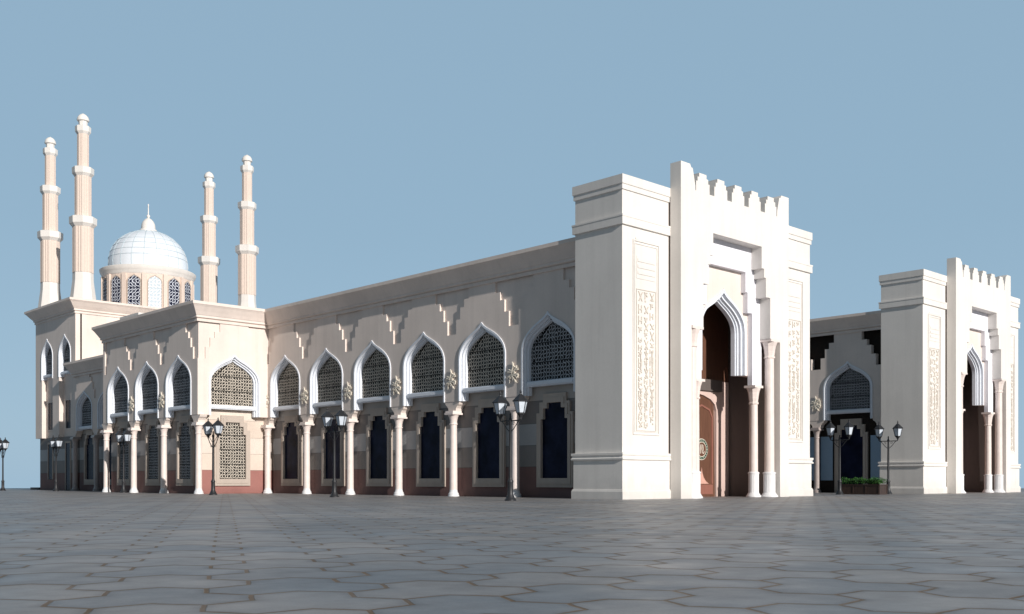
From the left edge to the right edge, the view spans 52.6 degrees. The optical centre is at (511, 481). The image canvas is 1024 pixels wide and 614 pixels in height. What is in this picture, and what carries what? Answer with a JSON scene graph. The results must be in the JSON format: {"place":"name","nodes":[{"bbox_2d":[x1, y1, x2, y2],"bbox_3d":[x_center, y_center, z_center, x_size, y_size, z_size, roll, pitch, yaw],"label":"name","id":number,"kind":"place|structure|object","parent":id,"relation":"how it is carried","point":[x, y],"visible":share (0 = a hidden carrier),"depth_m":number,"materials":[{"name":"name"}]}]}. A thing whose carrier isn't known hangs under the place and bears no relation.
{"place":"outdoors","nodes":[
{"label":"outdoors","id":0,"kind":"place"},
{"bbox_2d":[0,488,1023,613],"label":"plaza ground","id":1,"kind":"structure","parent":0,"point":[78,552],"depth_m":11.28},
{"bbox_2d":[0,437,9,490],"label":"street lamp","id":2,"kind":"object","parent":1,"relation":"on","point":[4,443],"visible":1,"depth_m":86.92,"materials":[{"name":"black metal"}]},
{"bbox_2d":[30,487,39,489],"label":"kerb","id":3,"kind":"structure","parent":1,"relation":"on","point":[34,488],"depth_m":94.44,"materials":[{"name":"stone"}]},
{"bbox_2d":[49,435,62,490],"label":"street lamp","id":4,"kind":"object","parent":1,"relation":"on","point":[56,443],"visible":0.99,"depth_m":82.23,"materials":[{"name":"black metal"}]},
{"bbox_2d":[24,297,160,490],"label":"prayer hall","id":5,"kind":"structure","parent":1,"relation":"on","point":[65,333],"depth_m":89.17,"materials":[{"name":"beige paint"}]},
{"bbox_2d":[41,339,52,380],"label":"arched window","id":6,"kind":"structure","parent":5,"relation":"in","point":[47,353],"depth_m":91.92,"materials":[{"name":"white paint"}]},
{"bbox_2d":[37,137,62,306],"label":"minaret","id":7,"kind":"object","parent":5,"relation":"on","point":[49,236],"visible":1,"depth_m":92.51,"materials":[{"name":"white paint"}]},
{"bbox_2d":[47,443,52,478],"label":"window","id":8,"kind":"structure","parent":5,"relation":"in","point":[49,450],"depth_m":91.52,"materials":[{"name":"glass"}]},
{"bbox_2d":[48,401,52,431],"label":"square window","id":9,"kind":"structure","parent":5,"relation":"in","point":[50,404],"depth_m":91.61,"materials":[{"name":"beige paint"}]},
{"bbox_2d":[58,334,70,376],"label":"arched window","id":10,"kind":"structure","parent":5,"relation":"in","point":[64,353],"depth_m":88.94,"materials":[{"name":"white paint"}]},
{"bbox_2d":[65,398,70,429],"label":"square window","id":11,"kind":"structure","parent":5,"relation":"in","point":[67,401],"depth_m":88.57,"materials":[{"name":"beige paint"}]},
{"bbox_2d":[65,441,70,489],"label":"door","id":12,"kind":"structure","parent":5,"relation":"in","point":[67,443],"depth_m":88.33,"materials":[{"name":"glass"}]},
{"bbox_2d":[69,114,96,299],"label":"minaret","id":13,"kind":"object","parent":5,"relation":"on","point":[82,222],"visible":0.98,"depth_m":88.55,"materials":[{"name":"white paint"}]},
{"bbox_2d":[99,204,195,307],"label":"dome","id":14,"kind":"structure","parent":5,"relation":"on","point":[147,264],"depth_m":93.38,"materials":[{"name":"white stone"}]},
{"bbox_2d":[102,277,106,300],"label":"drum window","id":15,"kind":"structure","parent":14,"relation":"in","point":[104,284],"depth_m":94.08,"materials":[{"name":"beige stone"}]},
{"bbox_2d":[110,275,121,302],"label":"drum window","id":16,"kind":"structure","parent":14,"relation":"in","point":[116,281],"depth_m":92.89,"materials":[{"name":"beige stone"}]},
{"bbox_2d":[127,274,141,304],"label":"drum window","id":17,"kind":"structure","parent":14,"relation":"in","point":[134,283],"depth_m":92.58,"materials":[{"name":"beige stone"}]},
{"bbox_2d":[147,275,161,307],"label":"drum window","id":18,"kind":"structure","parent":14,"relation":"in","point":[154,283],"depth_m":93.01,"materials":[{"name":"beige stone"}]},
{"bbox_2d":[168,277,179,306],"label":"drum window","id":19,"kind":"structure","parent":14,"relation":"in","point":[173,284],"depth_m":94.10,"materials":[{"name":"beige stone"}]},
{"bbox_2d":[184,280,190,301],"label":"drum window","id":20,"kind":"structure","parent":14,"relation":"in","point":[187,287],"depth_m":95.75,"materials":[{"name":"beige stone"}]},
{"bbox_2d":[198,172,219,302],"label":"minaret","id":21,"kind":"object","parent":5,"relation":"on","point":[208,261],"visible":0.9,"depth_m":103.36,"materials":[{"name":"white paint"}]},
{"bbox_2d":[235,155,258,307],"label":"minaret","id":22,"kind":"object","parent":5,"relation":"on","point":[247,250],"visible":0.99,"depth_m":99.01,"materials":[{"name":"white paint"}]},
{"bbox_2d":[63,312,142,490],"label":"link wing","id":23,"kind":"structure","parent":1,"relation":"on","point":[87,373],"depth_m":84.40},
{"bbox_2d":[76,391,92,430],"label":"arched window","id":24,"kind":"structure","parent":23,"relation":"in","point":[84,409],"depth_m":85.16,"materials":[{"name":"white paint"}]},
{"bbox_2d":[84,430,93,484],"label":"stepped window","id":25,"kind":"structure","parent":23,"relation":"in","point":[89,442],"depth_m":85.02,"materials":[{"name":"beige stone"}]},
{"bbox_2d":[97,392,102,428],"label":"arched window","id":26,"kind":"structure","parent":23,"relation":"in","point":[100,401],"depth_m":82.36,"materials":[{"name":"white paint"}]},
{"bbox_2d":[109,434,110,484],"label":"stepped window","id":27,"kind":"structure","parent":23,"relation":"in","point":[110,434],"depth_m":81.96,"materials":[{"name":"beige stone"}]},
{"bbox_2d":[115,428,131,492],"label":"street lamp","id":28,"kind":"object","parent":1,"relation":"on","point":[122,437],"visible":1,"depth_m":71.33,"materials":[{"name":"black metal"}]},
{"bbox_2d":[92,300,272,493],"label":"corner pavilion","id":29,"kind":"structure","parent":1,"relation":"on","point":[176,377],"depth_m":67.22,"materials":[{"name":"beige paint"}]},
{"bbox_2d":[107,367,128,422],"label":"arched window","id":30,"kind":"structure","parent":29,"relation":"in","point":[118,387],"depth_m":73.68,"materials":[{"name":"white paint"}]},
{"bbox_2d":[117,421,130,484],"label":"stepped window","id":31,"kind":"structure","parent":29,"relation":"in","point":[123,426],"depth_m":73.40,"materials":[{"name":"beige stone"}]},
{"bbox_2d":[135,361,158,420],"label":"arched window","id":32,"kind":"structure","parent":29,"relation":"in","point":[146,384],"depth_m":70.24,"materials":[{"name":"white paint"}]},
{"bbox_2d":[145,418,160,485],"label":"stepped window","id":33,"kind":"structure","parent":29,"relation":"in","point":[152,435],"depth_m":70.03,"materials":[{"name":"beige stone"}]},
{"bbox_2d":[165,355,190,416],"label":"arched window","id":34,"kind":"structure","parent":29,"relation":"in","point":[178,377],"depth_m":66.91,"materials":[{"name":"white paint"}]},
{"bbox_2d":[176,415,194,485],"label":"stepped window","id":35,"kind":"structure","parent":29,"relation":"in","point":[185,433],"depth_m":66.58,"materials":[{"name":"beige stone"}]},
{"bbox_2d":[214,415,249,485],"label":"stepped window","id":36,"kind":"structure","parent":29,"relation":"in","point":[232,449],"depth_m":66.53,"materials":[{"name":"beige stone"}]},
{"bbox_2d":[209,355,259,416],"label":"arched window","id":37,"kind":"structure","parent":29,"relation":"in","point":[233,384],"depth_m":66.42,"materials":[{"name":"white paint"}]},
{"bbox_2d":[202,418,223,494],"bbox_3d":[-17.317,-1.440,59.996,0.598,4.480,1.890,0,0,-44],"label":"street lamp","id":38,"kind":"object","parent":1,"relation":"on","point":[209,426],"visible":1,"depth_m":59.94,"materials":[{"name":"black metal"}]},
{"bbox_2d":[321,406,347,496],"bbox_3d":[-8.815,-1.440,51.397,0.598,4.480,1.890,0,0,-44],"label":"street lamp","id":39,"kind":"object","parent":1,"relation":"on","point":[341,415],"visible":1,"depth_m":51.34,"materials":[{"name":"black metal"}]},
{"bbox_2d":[260,237,574,497],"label":"arcaded wing","id":40,"kind":"structure","parent":1,"relation":"on","point":[414,375],"depth_m":55.75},
{"bbox_2d":[270,355,299,416],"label":"arched window","id":41,"kind":"structure","parent":40,"relation":"in","point":[285,377],"depth_m":66.71,"materials":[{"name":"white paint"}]},
{"bbox_2d":[281,415,302,485],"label":"stepped window","id":42,"kind":"structure","parent":40,"relation":"in","point":[292,433],"depth_m":66.50,"materials":[{"name":"beige stone"}]},
{"bbox_2d":[309,348,342,413],"bbox_3d":[-11.120,-6.106,62.862,0.470,3.912,3.580,0,0,-44],"label":"arched window","id":43,"kind":"structure","parent":40,"relation":"in","point":[326,373],"depth_m":63.30,"materials":[{"name":"white paint"}]},
{"bbox_2d":[321,412,344,485],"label":"stepped window","id":44,"kind":"structure","parent":40,"relation":"in","point":[326,440],"depth_m":63.21,"materials":[{"name":"glass"}]},
{"bbox_2d":[353,340,390,409],"bbox_3d":[-7.879,-6.106,59.457,0.470,3.912,3.580,0,0,-44],"label":"arched window","id":45,"kind":"structure","parent":40,"relation":"in","point":[372,368],"depth_m":59.86,"materials":[{"name":"white paint"}]},
{"bbox_2d":[366,407,392,485],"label":"stepped window","id":46,"kind":"structure","parent":40,"relation":"in","point":[379,429],"depth_m":59.66,"materials":[{"name":"blue glass"}]},
{"bbox_2d":[403,332,444,405],"bbox_3d":[-4.639,-6.106,56.053,0.470,3.912,3.580,0,0,-44],"label":"arched window","id":47,"kind":"structure","parent":40,"relation":"in","point":[424,361],"depth_m":56.40,"materials":[{"name":"white paint"}]},
{"bbox_2d":[416,403,445,486],"bbox_3d":[-4.434,-1.950,56.248,0.165,4.500,2.400,0,0,-44],"label":"stepped window","id":48,"kind":"structure","parent":40,"relation":"in","point":[430,425],"depth_m":56.29,"materials":[{"name":"blue glass"}]},
{"bbox_2d":[458,322,505,400],"bbox_3d":[-1.399,-6.106,52.649,0.470,3.912,3.580,0,0,-44],"label":"arched window","id":49,"kind":"structure","parent":40,"relation":"in","point":[482,356],"depth_m":52.98,"materials":[{"name":"white paint"}]},
{"bbox_2d":[472,398,505,486],"bbox_3d":[-1.194,-1.950,52.843,0.165,4.500,2.400,0,0,-44],"label":"stepped window","id":50,"kind":"structure","parent":40,"relation":"in","point":[488,433],"depth_m":52.94,"materials":[{"name":"blue glass"}]},
{"bbox_2d":[521,311,574,395],"bbox_3d":[1.842,-6.106,49.244,0.470,3.912,3.580,0,0,-44],"label":"arched window","id":51,"kind":"structure","parent":40,"relation":"in","point":[548,348],"depth_m":49.55,"materials":[{"name":"white paint"}]},
{"bbox_2d":[536,392,573,486],"bbox_3d":[2.046,-1.950,49.439,0.165,4.500,2.400,0,0,-44],"label":"stepped window","id":52,"kind":"structure","parent":40,"relation":"in","point":[555,417],"depth_m":49.50,"materials":[{"name":"glass"}]},
{"bbox_2d":[492,389,528,500],"bbox_3d":[-0.065,-1.440,41.998,0.598,4.480,1.890,0,0,-44],"label":"street lamp","id":53,"kind":"object","parent":1,"relation":"on","point":[520,401],"visible":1,"depth_m":41.94,"materials":[{"name":"black metal"}]},
{"bbox_2d":[571,161,813,499],"bbox_3d":[9.668,-6.835,51.124,15.800,15.270,3.728,0,0,-44],"label":"entrance gateway","id":54,"kind":"object","parent":1,"relation":"on","point":[692,335],"visible":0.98,"depth_m":47.22,"materials":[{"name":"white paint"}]},
{"bbox_2d":[699,395,714,496],"bbox_3d":[9.649,-1.835,52.864,2.348,5.270,0.122,0,0,-44],"label":"door","id":55,"kind":"structure","parent":54,"relation":"in","point":[706,410],"depth_m":53.18,"materials":[{"name":"brown wood"}]},
{"bbox_2d":[825,420,853,494],"bbox_3d":[19.523,-1.440,61.696,0.598,4.480,1.890,0,0,-44],"label":"street lamp","id":56,"kind":"object","parent":1,"relation":"on","point":[830,427],"visible":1,"depth_m":61.64,"materials":[{"name":"black metal"}]},
{"bbox_2d":[810,310,880,492],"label":"arcaded wing","id":57,"kind":"structure","parent":1,"relation":"on","point":[845,368],"depth_m":69.98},
{"bbox_2d":[810,437,820,479],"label":"side window","id":58,"kind":"structure","parent":57,"relation":"in","point":[811,438],"depth_m":72.03,"materials":[{"name":"glass"}]},
{"bbox_2d":[820,437,832,479],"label":"side window","id":59,"kind":"structure","parent":57,"relation":"in","point":[826,458],"depth_m":71.26,"materials":[{"name":"blue glass"}]},
{"bbox_2d":[823,361,872,419],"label":"arched window","id":60,"kind":"structure","parent":57,"relation":"in","point":[848,389],"depth_m":69.88,"materials":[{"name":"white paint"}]},
{"bbox_2d":[834,418,867,492],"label":"stepped doorway","id":61,"kind":"structure","parent":57,"relation":"in","point":[854,453],"depth_m":69.90,"materials":[{"name":"stone"}]},
{"bbox_2d":[871,435,880,478],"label":"side window","id":62,"kind":"structure","parent":57,"relation":"in","point":[875,444],"depth_m":68.66,"materials":[{"name":"blue glass"}]},
{"bbox_2d":[842,484,887,494],"bbox_3d":[21.149,0.497,62.306,1.010,0.605,2.560,0,0,-44],"label":"planter","id":63,"kind":"object","parent":1,"relation":"on","point":[872,489],"visible":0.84,"depth_m":61.68,"materials":[{"name":"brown wood"}]},
{"bbox_2d":[841,476,886,483],"bbox_3d":[21.151,-0.050,62.294,1.075,0.498,2.648,0,0,-44],"label":"shrub","id":64,"kind":"object","parent":63,"relation":"on","point":[855,480],"visible":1,"depth_m":62.12,"materials":[{"name":"green plant"}]},
{"bbox_2d":[874,421,902,493],"bbox_3d":[23.039,-1.440,63.396,0.598,4.480,1.890,0,0,-44],"label":"street lamp","id":65,"kind":"object","parent":1,"relation":"on","point":[897,428],"visible":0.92,"depth_m":63.34,"materials":[{"name":"black metal"}]},
{"bbox_2d":[878,257,1020,493],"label":"entrance gateway","id":66,"kind":"object","parent":1,"relation":"on","point":[949,372],"visible":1,"depth_m":67.20,"materials":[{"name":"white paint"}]},
{"bbox_2d":[0,0,1023,487],"label":"sky","id":67,"kind":"structure","parent":0,"point":[385,140],"materials":[{"name":"blue"}]}
]}

